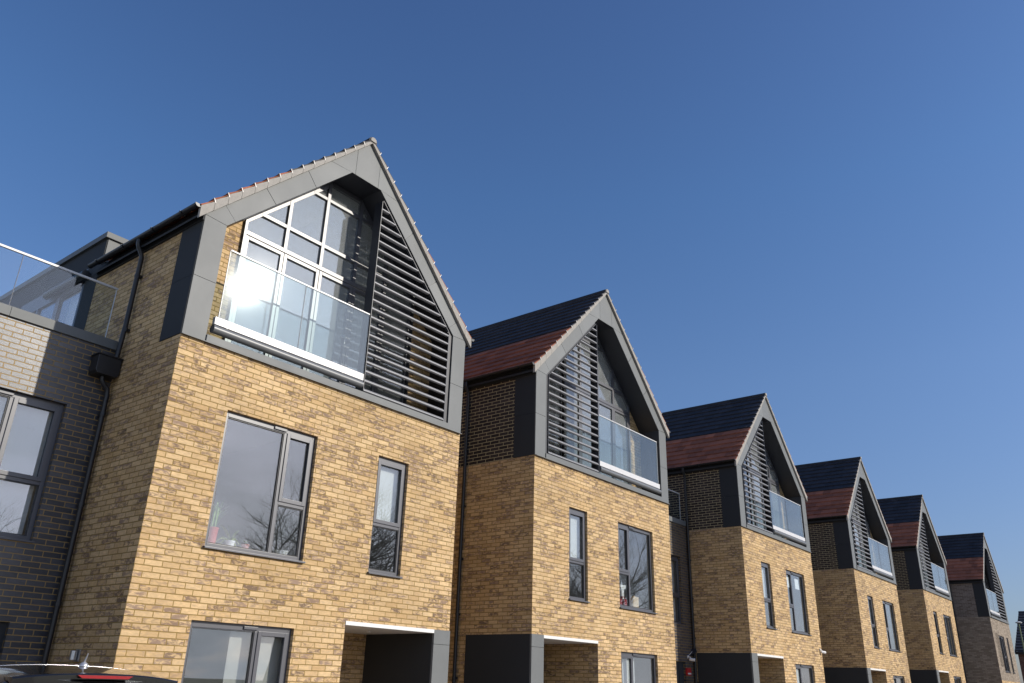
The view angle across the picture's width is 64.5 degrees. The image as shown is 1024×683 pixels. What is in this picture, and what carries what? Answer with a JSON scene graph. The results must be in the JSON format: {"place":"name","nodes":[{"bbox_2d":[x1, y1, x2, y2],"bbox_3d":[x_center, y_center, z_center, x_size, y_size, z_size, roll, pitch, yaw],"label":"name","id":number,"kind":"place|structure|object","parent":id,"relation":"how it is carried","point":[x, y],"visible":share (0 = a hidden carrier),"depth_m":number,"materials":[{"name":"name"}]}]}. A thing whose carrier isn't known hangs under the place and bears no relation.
{"place":"outdoors","nodes":[
{"label":"outdoors","id":0,"kind":"place"},
{"bbox_2d":[241,541,249,548],"bbox_3d":[-3.741,2.867,11.372,0.116,0.139,0.116,-16,-29,35],"label":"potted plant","id":1,"kind":"object","parent":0,"point":[245,545],"visible":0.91,"depth_m":11.33,"materials":[{"name":"pink plant"}]},
{"bbox_2d":[0,0,1023,682],"label":"sky","id":2,"kind":"structure","parent":0,"point":[816,207],"materials":[{"name":"blue"}]},
{"bbox_2d":[620,596,626,604],"bbox_3d":[2.510,5.940,18.517,0.120,0.228,0.400,-16,-29,35],"label":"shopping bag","id":3,"kind":"object","parent":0,"point":[623,601],"visible":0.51,"depth_m":18.47,"materials":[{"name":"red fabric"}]},
{"bbox_2d":[631,596,638,606],"bbox_3d":[2.855,6.090,18.918,0.090,0.285,0.250,-16,-29,35],"label":"wooden block","id":4,"kind":"object","parent":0,"point":[634,601],"depth_m":18.87,"materials":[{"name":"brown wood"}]},
{"label":"ground","id":5,"kind":"structure","parent":0,"visible":0},
{"bbox_2d":[0,243,117,663],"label":"link building","id":6,"kind":"structure","parent":5,"relation":"on","point":[52,390],"depth_m":10.99,"materials":[{"name":"brick"}]},
{"bbox_2d":[0,622,7,651],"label":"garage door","id":7,"kind":"structure","parent":6,"relation":"in","point":[3,625],"depth_m":10.18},
{"bbox_2d":[0,388,63,542],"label":"window","id":8,"kind":"structure","parent":6,"relation":"in","point":[14,398],"depth_m":10.87,"materials":[{"name":"grey metal"}]},
{"bbox_2d":[0,137,473,682],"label":"gabled house","id":9,"kind":"structure","parent":5,"relation":"on","point":[282,369],"depth_m":12.63,"materials":[{"name":"yellow brick"}]},
{"bbox_2d":[69,649,80,661],"bbox_3d":[-5.375,3.853,9.954,0.110,0.140,0.097,-16,-29,35],"label":"wall light","id":10,"kind":"object","parent":9,"relation":"attached to","point":[74,655],"visible":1,"depth_m":9.94,"materials":[{"name":"metal"}]},
{"bbox_2d":[207,501,229,543],"bbox_3d":[-4.058,2.477,11.116,0.182,0.639,0.438,-16,-29,35],"label":"potted plant","id":11,"kind":"object","parent":9,"relation":"on","point":[213,530],"visible":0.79,"depth_m":11.07,"materials":[{"name":"green plant"}]},
{"bbox_2d":[217,526,238,546],"bbox_3d":[-3.916,2.697,11.219,0.136,0.323,0.392,-16,-29,35],"label":"potted plant","id":12,"kind":"object","parent":9,"relation":"on","point":[229,541],"visible":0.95,"depth_m":11.19,"materials":[{"name":"green plant"}]},
{"bbox_2d":[181,620,291,682],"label":"window","id":13,"kind":"structure","parent":9,"relation":"in","point":[257,631],"depth_m":10.94,"materials":[{"name":"grey metal"}]},
{"bbox_2d":[203,411,315,562],"bbox_3d":[-3.544,2.095,11.591,0.170,1.906,1.640,-16,-29,35],"label":"window","id":14,"kind":"structure","parent":9,"relation":"in","point":[287,434],"depth_m":11.85,"materials":[{"name":"grey metal"}]},
{"bbox_2d":[274,550,288,554],"bbox_3d":[-3.358,3.092,11.805,0.210,0.085,0.210,-16,-29,35],"label":"bowl","id":15,"kind":"object","parent":9,"relation":"on","point":[281,552],"visible":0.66,"depth_m":11.74,"materials":[{"name":"white ceramic"}]},
{"bbox_2d":[367,456,406,578],"bbox_3d":[-2.043,2.875,13.324,0.170,1.906,0.735,-16,-29,35],"label":"window","id":16,"kind":"structure","parent":9,"relation":"in","point":[396,526],"depth_m":13.42,"materials":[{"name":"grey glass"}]},
{"bbox_2d":[447,289,676,682],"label":"gabled house","id":17,"kind":"structure","parent":5,"relation":"on","point":[562,531],"depth_m":17.71,"materials":[{"name":"yellow brick"}]},
{"bbox_2d":[569,507,589,602],"bbox_3d":[1.375,4.506,17.151,0.170,1.906,0.735,-16,-29,35],"label":"window","id":18,"kind":"structure","parent":17,"relation":"in","point":[582,561],"depth_m":17.27,"materials":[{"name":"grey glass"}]},
{"bbox_2d":[619,582,625,598],"bbox_3d":[2.533,5.842,18.708,0.080,0.560,0.300,-16,-29,35],"label":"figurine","id":19,"kind":"object","parent":17,"relation":"on","point":[622,587],"visible":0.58,"depth_m":18.69,"materials":[{"name":"white ceramic"}]},
{"bbox_2d":[618,523,657,613],"bbox_3d":[2.876,5.286,18.885,0.170,1.906,1.640,-16,-29,35],"label":"window","id":20,"kind":"structure","parent":17,"relation":"in","point":[626,528],"depth_m":18.90,"materials":[{"name":"grey glass"}]},
{"bbox_2d":[621,652,655,682],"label":"window","id":21,"kind":"structure","parent":17,"relation":"in","point":[627,655],"depth_m":17.98,"materials":[{"name":"grey metal"}]},
{"bbox_2d":[668,489,694,682],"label":"link building","id":22,"kind":"structure","parent":5,"relation":"on","point":[681,595],"depth_m":23.74,"materials":[{"name":"brick"}]},
{"bbox_2d":[671,555,684,624],"bbox_3d":[4.507,7.081,23.273,0.170,1.913,1.370,-16,-29,35],"label":"window","id":23,"kind":"structure","parent":22,"relation":"in","point":[673,558],"depth_m":23.68,"materials":[{"name":"grey metal"}]},
{"bbox_2d":[676,661,683,682],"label":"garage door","id":24,"kind":"structure","parent":22,"relation":"in","point":[679,665],"depth_m":22.68,"materials":[{"name":"grey metal"}]},
{"bbox_2d":[686,668,691,675],"bbox_3d":[4.987,9.327,22.901,0.061,0.200,0.260,-16,-29,35],"label":"bell box","id":25,"kind":"object","parent":22,"relation":"attached to","point":[688,672],"visible":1,"depth_m":22.85,"materials":[{"name":"red plastic"}]},
{"bbox_2d":[687,648,696,661],"bbox_3d":[5.165,8.950,23.209,0.270,0.399,0.355,-6,-24,17],"label":"security camera","id":26,"kind":"object","parent":22,"relation":"attached to","point":[693,651],"visible":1,"depth_m":23.18,"materials":[{"name":"white paint"}]},
{"bbox_2d":[662,393,824,682],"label":"gabled house","id":27,"kind":"structure","parent":5,"relation":"on","point":[734,481],"depth_m":24.91,"materials":[{"name":"brick"}]},
{"bbox_2d":[761,562,777,629],"bbox_3d":[7.625,7.589,24.245,0.170,1.906,0.735,-16,-29,35],"label":"window","id":28,"kind":"structure","parent":27,"relation":"in","point":[768,600],"depth_m":24.40,"materials":[{"name":"black plastic"}]},
{"bbox_2d":[794,579,798,589],"bbox_3d":[9.295,7.929,26.479,0.002,0.320,0.340,-16,-29,35],"label":"paper sheet","id":29,"kind":"object","parent":27,"relation":"attached to","point":[796,584],"visible":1,"depth_m":26.47,"materials":[{"name":"white paper"}]},
{"bbox_2d":[786,570,811,635],"bbox_3d":[9.127,8.369,25.979,0.170,1.906,1.640,-16,-29,35],"label":"window","id":30,"kind":"structure","parent":27,"relation":"in","point":[789,573],"depth_m":26.05,"materials":[{"name":"black plastic"}]},
{"bbox_2d":[795,664,813,682],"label":"window","id":31,"kind":"structure","parent":27,"relation":"in","point":[798,666],"depth_m":25.16,"materials":[{"name":"black plastic"}]},
{"bbox_2d":[795,457,910,682],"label":"gabled house","id":32,"kind":"structure","parent":5,"relation":"on","point":[862,639],"depth_m":31.59,"materials":[{"name":"brick"}]},
{"bbox_2d":[867,596,880,648],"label":"window","id":33,"kind":"structure","parent":32,"relation":"in","point":[868,597],"depth_m":31.19,"materials":[{"name":"black plastic"}]},
{"bbox_2d":[882,600,898,651],"bbox_3d":[15.284,11.506,32.756,0.170,1.906,1.640,-16,-29,35],"label":"window","id":34,"kind":"structure","parent":32,"relation":"in","point":[884,602],"depth_m":32.86,"materials":[{"name":"black plastic"}]},
{"bbox_2d":[893,675,903,682],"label":"window","id":35,"kind":"structure","parent":32,"relation":"in","point":[894,677],"depth_m":31.98,"materials":[{"name":"black plastic"}]},
{"bbox_2d":[877,494,965,682],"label":"gabled house","id":36,"kind":"structure","parent":5,"relation":"on","point":[933,652],"depth_m":38.67,"materials":[{"name":"brick"}]},
{"bbox_2d":[933,611,944,654],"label":"window","id":37,"kind":"structure","parent":36,"relation":"in","point":[933,611],"depth_m":38.29,"materials":[{"name":"black plastic"}]},
{"bbox_2d":[943,615,956,656],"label":"window","id":38,"kind":"structure","parent":36,"relation":"in","point":[944,616],"depth_m":40.07,"materials":[{"name":"black plastic"}]},
{"bbox_2d":[937,532,1019,682],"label":"gabled house","id":39,"kind":"structure","parent":5,"relation":"on","point":[982,625],"depth_m":45.12,"materials":[{"name":"grey brick"}]},
{"bbox_2d":[999,636,1009,672],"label":"window","id":40,"kind":"structure","parent":39,"relation":"in","point":[1001,638],"depth_m":45.39,"materials":[{"name":"grey glass"}]},
{"bbox_2d":[1015,611,1023,681],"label":"corner house","id":41,"kind":"structure","parent":5,"relation":"on","point":[1019,651],"depth_m":58.13,"materials":[{"name":"black brick"}]},
{"label":"driveway","id":42,"kind":"structure","parent":0,"visible":0},
{"bbox_2d":[0,653,177,682],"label":"parked car","id":43,"kind":"object","parent":42,"relation":"on","point":[83,672],"visible":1,"depth_m":6.00,"materials":[{"name":"black paint"}]},
{"bbox_2d":[1015,621,1023,650],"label":"street lamp","id":44,"kind":"object","parent":42,"relation":"on","point":[1018,622],"visible":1,"depth_m":52.16,"materials":[{"name":"grey metal"}]}
]}

